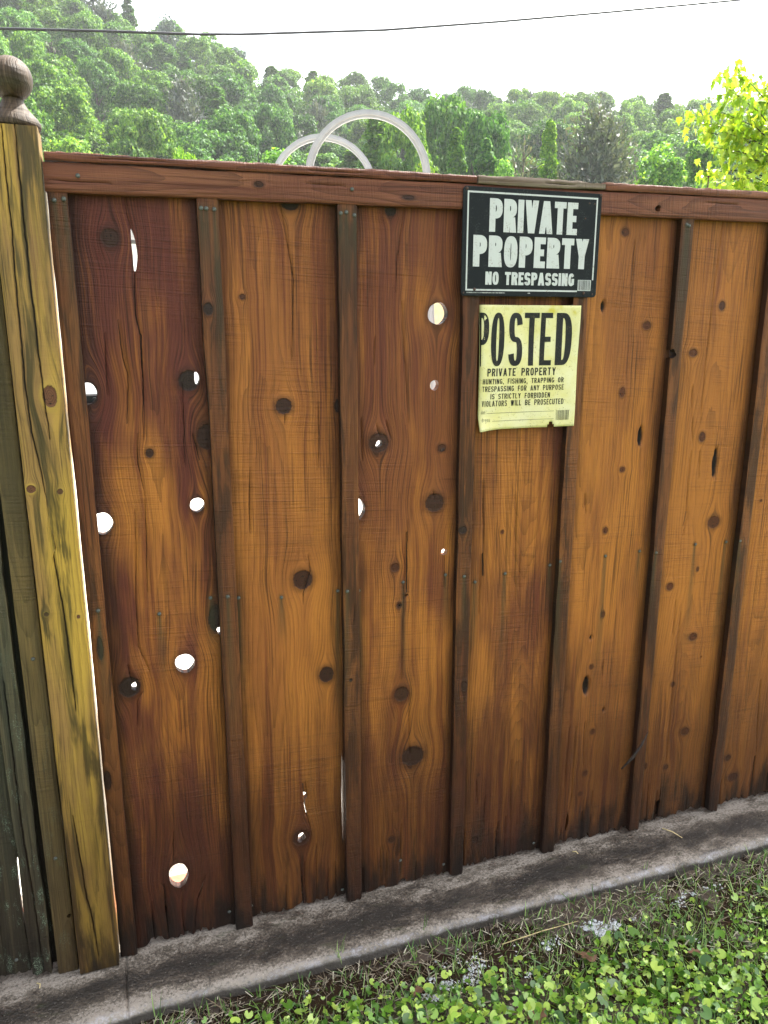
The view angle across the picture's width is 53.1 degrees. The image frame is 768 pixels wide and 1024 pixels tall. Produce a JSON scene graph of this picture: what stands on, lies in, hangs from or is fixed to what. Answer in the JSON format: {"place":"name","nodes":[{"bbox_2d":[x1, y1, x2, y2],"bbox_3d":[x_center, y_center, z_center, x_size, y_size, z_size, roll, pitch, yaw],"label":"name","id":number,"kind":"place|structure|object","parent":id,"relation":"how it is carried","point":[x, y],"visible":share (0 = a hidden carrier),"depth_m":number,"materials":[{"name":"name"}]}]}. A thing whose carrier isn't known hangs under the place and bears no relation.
{"place":"outdoors","nodes":[
{"label":"outdoors","id":0,"kind":"place"},
{"bbox_2d":[45,41,345,148],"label":"hillside","id":1,"kind":"structure","parent":0,"point":[54,49],"depth_m":144.56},
{"bbox_2d":[0,8,30,52],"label":"broadleaf tree","id":2,"kind":"object","parent":1,"relation":"on","point":[8,18],"visible":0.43,"depth_m":106.96,"materials":[{"name":"green plant"}]},
{"bbox_2d":[0,0,44,49],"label":"broadleaf tree","id":3,"kind":"object","parent":1,"relation":"on","point":[28,7],"visible":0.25,"depth_m":122.57,"materials":[{"name":"green plant"}]},
{"bbox_2d":[4,30,46,65],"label":"broadleaf tree","id":4,"kind":"object","parent":1,"relation":"on","point":[18,40],"visible":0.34,"depth_m":97.97,"materials":[{"name":"green plant"}]},
{"bbox_2d":[0,6,50,56],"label":"broadleaf tree","id":5,"kind":"object","parent":1,"relation":"on","point":[29,17],"visible":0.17,"depth_m":116.58,"materials":[{"name":"green plant"}]},
{"bbox_2d":[0,89,55,151],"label":"broadleaf tree","id":6,"kind":"object","parent":1,"relation":"on","point":[29,102],"visible":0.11,"depth_m":74.82,"materials":[{"name":"green plant"}]},
{"bbox_2d":[31,8,67,56],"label":"broadleaf tree","id":7,"kind":"object","parent":1,"relation":"on","point":[51,18],"visible":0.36,"depth_m":123.60,"materials":[{"name":"green plant"}]},
{"bbox_2d":[22,59,82,136],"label":"broadleaf tree","id":8,"kind":"object","parent":1,"relation":"on","point":[44,73],"visible":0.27,"depth_m":84.67,"materials":[{"name":"green plant"}]},
{"bbox_2d":[33,52,94,129],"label":"broadleaf tree","id":9,"kind":"object","parent":1,"relation":"on","point":[70,68],"visible":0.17,"depth_m":96.26,"materials":[{"name":"green plant"}]},
{"bbox_2d":[43,136,92,161],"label":"broadleaf tree","id":10,"kind":"object","parent":1,"relation":"on","point":[67,144],"visible":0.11,"depth_m":70.16,"materials":[{"name":"green plant"}]},
{"bbox_2d":[33,85,104,151],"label":"broadleaf tree","id":11,"kind":"object","parent":1,"relation":"on","point":[73,98],"visible":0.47,"depth_m":81.74,"materials":[{"name":"green plant"}]},
{"bbox_2d":[48,0,95,47],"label":"broadleaf tree","id":12,"kind":"object","parent":1,"relation":"on","point":[65,8],"visible":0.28,"depth_m":132.26,"materials":[{"name":"green plant"}]},
{"bbox_2d":[49,37,106,117],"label":"broadleaf tree","id":13,"kind":"object","parent":1,"relation":"on","point":[74,50],"visible":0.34,"depth_m":108.97,"materials":[{"name":"green plant"}]},
{"bbox_2d":[51,13,108,60],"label":"broadleaf tree","id":14,"kind":"object","parent":1,"relation":"on","point":[81,21],"visible":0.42,"depth_m":116.23,"materials":[{"name":"green plant"}]},
{"bbox_2d":[48,130,116,154],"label":"broadleaf tree","id":15,"kind":"object","parent":1,"relation":"on","point":[98,145],"visible":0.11,"depth_m":74.30,"materials":[{"name":"green plant"}]},
{"bbox_2d":[70,0,118,47],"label":"pine tree","id":16,"kind":"object","parent":1,"relation":"on","point":[102,9],"visible":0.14,"depth_m":136.75,"materials":[{"name":"green plant"}]},
{"bbox_2d":[74,56,119,124],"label":"broadleaf tree","id":17,"kind":"object","parent":1,"relation":"on","point":[101,70],"visible":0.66,"depth_m":104.29,"materials":[{"name":"green plant"}]},
{"bbox_2d":[92,20,136,57],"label":"broadleaf tree","id":18,"kind":"object","parent":1,"relation":"on","point":[112,25],"visible":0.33,"depth_m":131.33,"materials":[{"name":"green plant"}]},
{"bbox_2d":[95,47,140,110],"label":"broadleaf tree","id":19,"kind":"object","parent":1,"relation":"on","point":[122,61],"visible":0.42,"depth_m":110.88,"materials":[{"name":"green plant"}]},
{"bbox_2d":[102,10,136,47],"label":"broadleaf tree","id":20,"kind":"object","parent":1,"relation":"on","point":[123,22],"visible":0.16,"depth_m":139.96,"materials":[{"name":"green plant"}]},
{"bbox_2d":[100,114,141,144],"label":"broadleaf tree","id":21,"kind":"object","parent":1,"relation":"on","point":[116,121],"visible":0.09,"depth_m":83.51,"materials":[{"name":"green plant"}]},
{"bbox_2d":[107,36,151,111],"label":"pine tree","id":22,"kind":"object","parent":1,"relation":"on","point":[124,47],"visible":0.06,"depth_m":117.58,"materials":[{"name":"green plant"}]},
{"bbox_2d":[121,0,143,47],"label":"broadleaf tree","id":23,"kind":"object","parent":1,"relation":"on","point":[128,14],"visible":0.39,"depth_m":145.38,"materials":[{"name":"green plant"}]},
{"bbox_2d":[107,78,166,138],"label":"broadleaf tree","id":24,"kind":"object","parent":1,"relation":"on","point":[123,94],"visible":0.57,"depth_m":98.70,"materials":[{"name":"green plant"}]},
{"bbox_2d":[104,107,177,158],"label":"broadleaf tree","id":25,"kind":"object","parent":1,"relation":"on","point":[130,141],"visible":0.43,"depth_m":73.31,"materials":[{"name":"green plant"}]},
{"bbox_2d":[134,29,170,70],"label":"broadleaf tree","id":26,"kind":"object","parent":1,"relation":"on","point":[140,39],"visible":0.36,"depth_m":134.59,"materials":[{"name":"green plant"}]},
{"bbox_2d":[130,69,176,113],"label":"broadleaf tree","id":27,"kind":"object","parent":1,"relation":"on","point":[159,83],"visible":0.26,"depth_m":106.85,"materials":[{"name":"green plant"}]},
{"bbox_2d":[135,41,183,74],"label":"broadleaf tree","id":28,"kind":"object","parent":1,"relation":"on","point":[162,53],"visible":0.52,"depth_m":126.31,"materials":[{"name":"green plant"}]},
{"bbox_2d":[151,12,192,70],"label":"pine tree","id":29,"kind":"object","parent":1,"relation":"on","point":[164,25],"visible":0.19,"depth_m":142.72,"materials":[{"name":"green plant"}]},
{"bbox_2d":[161,74,208,126],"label":"broadleaf tree","id":30,"kind":"object","parent":1,"relation":"on","point":[178,106],"visible":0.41,"depth_m":101.21,"materials":[{"name":"green plant"}]},
{"bbox_2d":[168,122,215,158],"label":"broadleaf tree","id":31,"kind":"object","parent":1,"relation":"on","point":[183,130],"visible":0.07,"depth_m":84.90,"materials":[{"name":"green plant"}]},
{"bbox_2d":[176,35,214,80],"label":"broadleaf tree","id":32,"kind":"object","parent":1,"relation":"on","point":[189,44],"visible":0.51,"depth_m":140.45,"materials":[{"name":"green plant"}]},
{"bbox_2d":[165,74,229,126],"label":"broadleaf tree","id":33,"kind":"object","parent":1,"relation":"on","point":[205,84],"visible":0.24,"depth_m":106.87,"materials":[{"name":"green plant"}]},
{"bbox_2d":[176,126,244,161],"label":"broadleaf tree","id":34,"kind":"object","parent":1,"relation":"on","point":[198,145],"visible":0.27,"depth_m":79.95,"materials":[{"name":"green plant"}]},
{"bbox_2d":[204,87,230,130],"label":"broadleaf tree","id":35,"kind":"object","parent":1,"relation":"on","point":[215,97],"visible":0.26,"depth_m":96.13,"materials":[{"name":"green plant"}]},
{"bbox_2d":[203,47,243,75],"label":"broadleaf tree","id":36,"kind":"object","parent":1,"relation":"on","point":[227,56],"visible":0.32,"depth_m":135.82,"materials":[{"name":"green plant"}]},
{"bbox_2d":[201,72,257,106],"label":"broadleaf tree","id":37,"kind":"object","parent":1,"relation":"on","point":[230,85],"visible":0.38,"depth_m":114.38,"materials":[{"name":"green plant"}]},
{"bbox_2d":[198,106,261,161],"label":"broadleaf tree","id":38,"kind":"object","parent":1,"relation":"on","point":[242,127],"visible":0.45,"depth_m":84.11,"materials":[{"name":"green plant"}]},
{"bbox_2d":[224,58,262,104],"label":"broadleaf tree","id":39,"kind":"object","parent":1,"relation":"on","point":[248,70],"visible":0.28,"depth_m":133.84,"materials":[{"name":"green plant"}]},
{"bbox_2d":[240,102,300,161],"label":"broadleaf tree","id":40,"kind":"object","parent":1,"relation":"on","point":[280,121],"visible":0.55,"depth_m":95.05,"materials":[{"name":"green plant"}]},
{"bbox_2d":[249,147,293,164],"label":"broadleaf tree","id":41,"kind":"object","parent":1,"relation":"on","point":[274,157],"depth_m":47.04,"materials":[{"name":"green plant"}]},
{"bbox_2d":[250,83,295,142],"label":"broadleaf tree","id":42,"kind":"object","parent":1,"relation":"on","point":[271,92],"visible":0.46,"depth_m":117.79,"materials":[{"name":"green plant"}]},
{"bbox_2d":[257,74,304,112],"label":"broadleaf tree","id":43,"kind":"object","parent":1,"relation":"on","point":[281,83],"visible":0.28,"depth_m":135.33,"materials":[{"name":"green plant"}]},
{"bbox_2d":[265,91,301,142],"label":"broadleaf tree","id":44,"kind":"object","parent":1,"relation":"on","point":[292,100],"visible":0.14,"depth_m":128.33,"materials":[{"name":"green plant"}]},
{"bbox_2d":[271,113,318,152],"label":"broadleaf tree","id":45,"kind":"object","parent":1,"relation":"on","point":[307,124],"visible":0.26,"depth_m":104.43,"materials":[{"name":"green plant"}]},
{"bbox_2d":[297,76,337,130],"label":"broadleaf tree","id":46,"kind":"object","parent":1,"relation":"on","point":[325,87],"visible":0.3,"depth_m":139.21,"materials":[{"name":"green plant"}]},
{"bbox_2d":[299,94,340,151],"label":"pine tree","id":47,"kind":"object","parent":1,"relation":"on","point":[322,112],"visible":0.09,"depth_m":109.92,"materials":[{"name":"green plant"}]},
{"bbox_2d":[302,152,342,166],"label":"broadleaf tree","id":48,"kind":"object","parent":1,"relation":"on","point":[327,160],"visible":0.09,"depth_m":81.02,"materials":[{"name":"green plant"}]},
{"bbox_2d":[303,142,342,159],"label":"broadleaf tree","id":49,"kind":"object","parent":1,"relation":"on","point":[325,147],"visible":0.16,"depth_m":97.49,"materials":[{"name":"green plant"}]},
{"bbox_2d":[310,95,347,148],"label":"broadleaf tree","id":50,"kind":"object","parent":1,"relation":"on","point":[335,112],"visible":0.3,"depth_m":118.17,"materials":[{"name":"green plant"}]},
{"bbox_2d":[333,150,360,168],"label":"broadleaf tree","id":51,"kind":"object","parent":1,"relation":"on","point":[350,158],"visible":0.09,"depth_m":73.51,"materials":[{"name":"green plant"}]},
{"bbox_2d":[336,70,373,90],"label":"broadleaf tree","id":52,"kind":"object","parent":1,"relation":"on","point":[355,78],"visible":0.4,"depth_m":158.03,"materials":[{"name":"green plant"}]},
{"bbox_2d":[347,119,368,144],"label":"broadleaf tree","id":53,"kind":"object","parent":1,"relation":"on","point":[357,129],"visible":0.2,"depth_m":113.51,"materials":[{"name":"green plant"}]},
{"bbox_2d":[342,86,383,123],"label":"broadleaf tree","id":54,"kind":"object","parent":1,"relation":"on","point":[365,96],"visible":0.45,"depth_m":133.51,"materials":[{"name":"green plant"}]},
{"bbox_2d":[358,119,386,168],"bbox_3d":[-0.513,-24.622,65.027,5.659,17.332,6.118,13,19,42],"label":"broadleaf tree","id":55,"kind":"object","parent":1,"relation":"on","point":[374,133],"visible":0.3,"depth_m":63.43,"materials":[{"name":"green plant"}]},
{"bbox_2d":[369,74,395,105],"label":"broadleaf tree","id":56,"kind":"object","parent":1,"relation":"on","point":[377,83],"visible":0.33,"depth_m":155.60,"materials":[{"name":"green plant"}]},
{"bbox_2d":[378,80,406,111],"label":"broadleaf tree","id":57,"kind":"object","parent":1,"relation":"on","point":[388,90],"visible":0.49,"depth_m":148.35,"materials":[{"name":"green plant"}]},
{"bbox_2d":[374,103,439,173],"bbox_3d":[1.467,-23.959,63.904,6.585,17.650,6.797,0,14,1],"label":"broadleaf tree","id":58,"kind":"object","parent":1,"relation":"on","point":[387,154],"visible":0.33,"depth_m":60.87,"materials":[{"name":"green plant"}]},
{"bbox_2d":[410,87,435,104],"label":"broadleaf tree","id":59,"kind":"object","parent":1,"relation":"on","point":[418,93],"visible":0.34,"depth_m":148.56,"materials":[{"name":"green plant"}]},
{"bbox_2d":[419,90,475,173],"bbox_3d":[5.353,-26.357,67.062,7.513,18.784,7.296,-9,17,-33],"label":"broadleaf tree","id":60,"kind":"object","parent":1,"relation":"on","point":[438,115],"visible":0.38,"depth_m":64.09,"materials":[{"name":"green plant"}]},
{"bbox_2d":[444,127,467,174],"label":"broadleaf tree","id":61,"kind":"object","parent":1,"relation":"on","point":[456,164],"visible":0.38,"depth_m":50.79,"materials":[{"name":"green plant"}]},
{"bbox_2d":[466,88,497,110],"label":"broadleaf tree","id":62,"kind":"object","parent":1,"relation":"on","point":[484,97],"visible":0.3,"depth_m":141.04,"materials":[{"name":"green plant"}]},
{"bbox_2d":[453,109,514,176],"bbox_3d":[7.771,-23.531,62.928,6.546,17.352,6.745,-8,16,-29],"label":"broadleaf tree","id":63,"kind":"object","parent":1,"relation":"on","point":[494,130],"visible":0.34,"depth_m":60.32,"materials":[{"name":"green plant"}]},
{"bbox_2d":[474,137,497,175],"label":"broadleaf tree","id":64,"kind":"object","parent":1,"relation":"on","point":[485,163],"visible":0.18,"depth_m":49.77,"materials":[{"name":"green plant"}]},
{"bbox_2d":[505,87,533,104],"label":"broadleaf tree","id":65,"kind":"object","parent":1,"relation":"on","point":[514,94],"visible":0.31,"depth_m":149.69,"materials":[{"name":"green plant"}]},
{"bbox_2d":[506,134,537,176],"bbox_3d":[10.016,-19.064,54.545,7.107,14.358,6.773,-2,14,-9],"label":"pine tree","id":66,"kind":"object","parent":1,"relation":"on","point":[523,163],"visible":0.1,"depth_m":53.16,"materials":[{"name":"green plant"}]},
{"bbox_2d":[508,102,548,129],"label":"broadleaf tree","id":67,"kind":"object","parent":1,"relation":"on","point":[534,113],"visible":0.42,"depth_m":125.86,"materials":[{"name":"green plant"}]},
{"bbox_2d":[508,98,548,149],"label":"broadleaf tree","id":68,"kind":"object","parent":1,"relation":"on","point":[516,108],"visible":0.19,"depth_m":130.76,"materials":[{"name":"green plant"}]},
{"bbox_2d":[529,89,561,123],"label":"broadleaf tree","id":69,"kind":"object","parent":1,"relation":"on","point":[543,98],"visible":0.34,"depth_m":143.14,"materials":[{"name":"green plant"}]},
{"bbox_2d":[517,158,573,179],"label":"broadleaf tree","id":70,"kind":"object","parent":1,"relation":"on","point":[535,171],"visible":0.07,"depth_m":72.69,"materials":[{"name":"green plant"}]},
{"bbox_2d":[517,119,578,179],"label":"broadleaf tree","id":71,"kind":"object","parent":1,"relation":"on","point":[535,132],"visible":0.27,"depth_m":95.00,"materials":[{"name":"green plant"}]},
{"bbox_2d":[538,118,557,179],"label":"broadleaf tree","id":72,"kind":"object","parent":1,"relation":"on","point":[548,148],"visible":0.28,"depth_m":51.74,"materials":[{"name":"green plant"}]},
{"bbox_2d":[548,97,590,122],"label":"broadleaf tree","id":73,"kind":"object","parent":1,"relation":"on","point":[563,109],"visible":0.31,"depth_m":130.18,"materials":[{"name":"green plant"}]},
{"bbox_2d":[585,90,616,116],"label":"broadleaf tree","id":74,"kind":"object","parent":1,"relation":"on","point":[606,98],"visible":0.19,"depth_m":153.32,"materials":[{"name":"green plant"}]},
{"bbox_2d":[551,94,650,183],"bbox_3d":[15.139,-20.380,54.503,11.871,16.933,11.743,12,18,41],"label":"pine tree","id":75,"kind":"object","parent":1,"relation":"on","point":[601,151],"visible":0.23,"depth_m":52.04,"materials":[{"name":"green plant"}]},
{"bbox_2d":[607,113,638,143],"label":"broadleaf tree","id":76,"kind":"object","parent":1,"relation":"on","point":[629,119],"visible":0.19,"depth_m":114.77,"materials":[{"name":"green plant"}]},
{"bbox_2d":[619,100,646,127],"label":"broadleaf tree","id":77,"kind":"object","parent":1,"relation":"on","point":[627,107],"visible":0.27,"depth_m":135.74,"materials":[{"name":"green plant"}]},
{"bbox_2d":[624,108,657,133],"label":"broadleaf tree","id":78,"kind":"object","parent":1,"relation":"on","point":[649,119],"visible":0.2,"depth_m":119.08,"materials":[{"name":"green plant"}]},
{"bbox_2d":[644,92,673,125],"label":"broadleaf tree","id":79,"kind":"object","parent":1,"relation":"on","point":[664,101],"visible":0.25,"depth_m":127.78,"materials":[{"name":"green plant"}]},
{"bbox_2d":[635,140,686,186],"bbox_3d":[16.306,-15.597,46.124,5.457,12.223,5.061,-8,16,-29],"label":"broadleaf tree","id":80,"kind":"object","parent":1,"relation":"on","point":[671,174],"visible":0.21,"depth_m":44.48,"materials":[{"name":"green plant"}]},
{"bbox_2d":[636,130,691,159],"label":"broadleaf tree","id":81,"kind":"object","parent":1,"relation":"on","point":[678,147],"visible":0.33,"depth_m":88.69,"materials":[{"name":"green plant"}]},
{"bbox_2d":[650,107,685,133],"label":"broadleaf tree","id":82,"kind":"object","parent":1,"relation":"on","point":[669,113],"visible":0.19,"depth_m":113.44,"materials":[{"name":"green plant"}]},
{"bbox_2d":[651,118,702,137],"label":"broadleaf tree","id":83,"kind":"object","parent":1,"relation":"on","point":[673,126],"visible":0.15,"depth_m":105.64,"materials":[{"name":"green plant"}]},
{"bbox_2d":[684,95,718,111],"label":"broadleaf tree","id":84,"kind":"object","parent":1,"relation":"on","point":[693,104],"visible":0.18,"depth_m":137.82,"materials":[{"name":"green plant"}]},
{"bbox_2d":[684,134,724,187],"bbox_3d":[19.155,-16.375,47.708,5.265,13.079,4.928,-4,14,-17],"label":"broadleaf tree","id":85,"kind":"object","parent":1,"relation":"on","point":[698,151],"visible":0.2,"depth_m":45.54,"materials":[{"name":"green plant"}]},
{"bbox_2d":[17,441,443,894],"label":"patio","id":86,"kind":"structure","parent":0,"point":[105,523],"depth_m":5.73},
{"bbox_2d":[676,58,767,191],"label":"sapling","id":87,"kind":"object","parent":86,"relation":"on","point":[734,128],"visible":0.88,"depth_m":4.43,"materials":[{"name":"yellow plant"}]},
{"bbox_2d":[275,109,441,552],"bbox_3d":[-0.209,-0.794,4.216,1.067,2.483,0.626,0,14,0],"label":"pool ladder","id":88,"kind":"object","parent":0,"point":[321,137],"visible":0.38,"depth_m":3.67,"materials":[{"name":"white plastic"}]},
{"bbox_2d":[0,0,743,35],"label":"power line","id":89,"kind":"object","parent":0,"point":[299,32],"visible":1,"depth_m":12.67,"materials":[{"name":"metal"}]},
{"bbox_2d":[2,0,767,135],"label":"sky","id":90,"kind":"structure","parent":0,"point":[678,51],"materials":[{"name":"white"}]},
{"bbox_2d":[110,848,767,1023],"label":"grass","id":91,"kind":"structure","parent":0,"point":[633,944],"depth_m":1.89,"materials":[{"name":"green plant"}]},
{"bbox_2d":[138,853,767,1023],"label":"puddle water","id":92,"kind":"structure","parent":91,"relation":"on","point":[318,1004],"depth_m":1.87,"materials":[{"name":"liquid"}]},
{"bbox_2d":[289,884,733,1009],"bbox_3d":[0.361,1.097,1.882,1.255,0.023,0.229,-5,15,-18],"label":"foam","id":93,"kind":"object","parent":92,"relation":"on","point":[601,932],"visible":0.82,"depth_m":1.93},
{"bbox_2d":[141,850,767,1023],"bbox_3d":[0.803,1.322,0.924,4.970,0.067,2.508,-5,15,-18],"label":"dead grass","id":94,"kind":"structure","parent":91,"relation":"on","point":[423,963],"depth_m":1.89,"materials":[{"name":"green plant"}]},
{"bbox_2d":[176,868,767,1023],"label":"ground cover","id":95,"kind":"object","parent":91,"relation":"on","point":[613,985],"visible":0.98,"depth_m":1.75,"materials":[{"name":"green plant"}]},
{"label":"ground","id":96,"kind":"structure","parent":0,"visible":0},
{"bbox_2d":[47,199,198,398],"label":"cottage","id":97,"kind":"structure","parent":96,"relation":"on","point":[90,388],"depth_m":10.28,"materials":[{"name":"white"}]},
{"bbox_2d":[0,791,767,1023],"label":"concrete footing","id":98,"kind":"object","parent":96,"relation":"on","point":[264,951],"visible":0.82,"depth_m":1.96,"materials":[{"name":"grey concrete"}]},
{"bbox_2d":[0,273,78,975],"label":"mossy fence","id":99,"kind":"object","parent":98,"relation":"on","point":[37,933],"visible":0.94,"depth_m":1.67,"materials":[{"name":"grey wood"}]},
{"bbox_2d":[0,55,119,973],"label":"fence post","id":100,"kind":"object","parent":98,"relation":"on","point":[30,299],"visible":1,"depth_m":1.54,"materials":[{"name":"brown wood"}]},
{"bbox_2d":[42,151,767,956],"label":"wooden fence","id":101,"kind":"object","parent":98,"relation":"on","point":[550,637],"visible":0.94,"depth_m":1.86,"materials":[{"name":"brown wood"}]},
{"bbox_2d":[478,305,580,431],"bbox_3d":[0.344,-0.342,1.835,0.263,0.292,0.028,-5,15,-18],"label":"posted notice","id":102,"kind":"object","parent":101,"relation":"attached to","point":[528,356],"visible":1,"depth_m":1.83,"materials":[{"name":"yellow paper"}]},
{"bbox_2d":[461,186,602,296],"bbox_3d":[0.340,-0.612,1.757,0.354,0.232,0.003,-5,15,-18],"label":"warning sign","id":103,"kind":"object","parent":101,"relation":"attached to","point":[527,243],"visible":1,"depth_m":1.75,"materials":[{"name":"black metal"}]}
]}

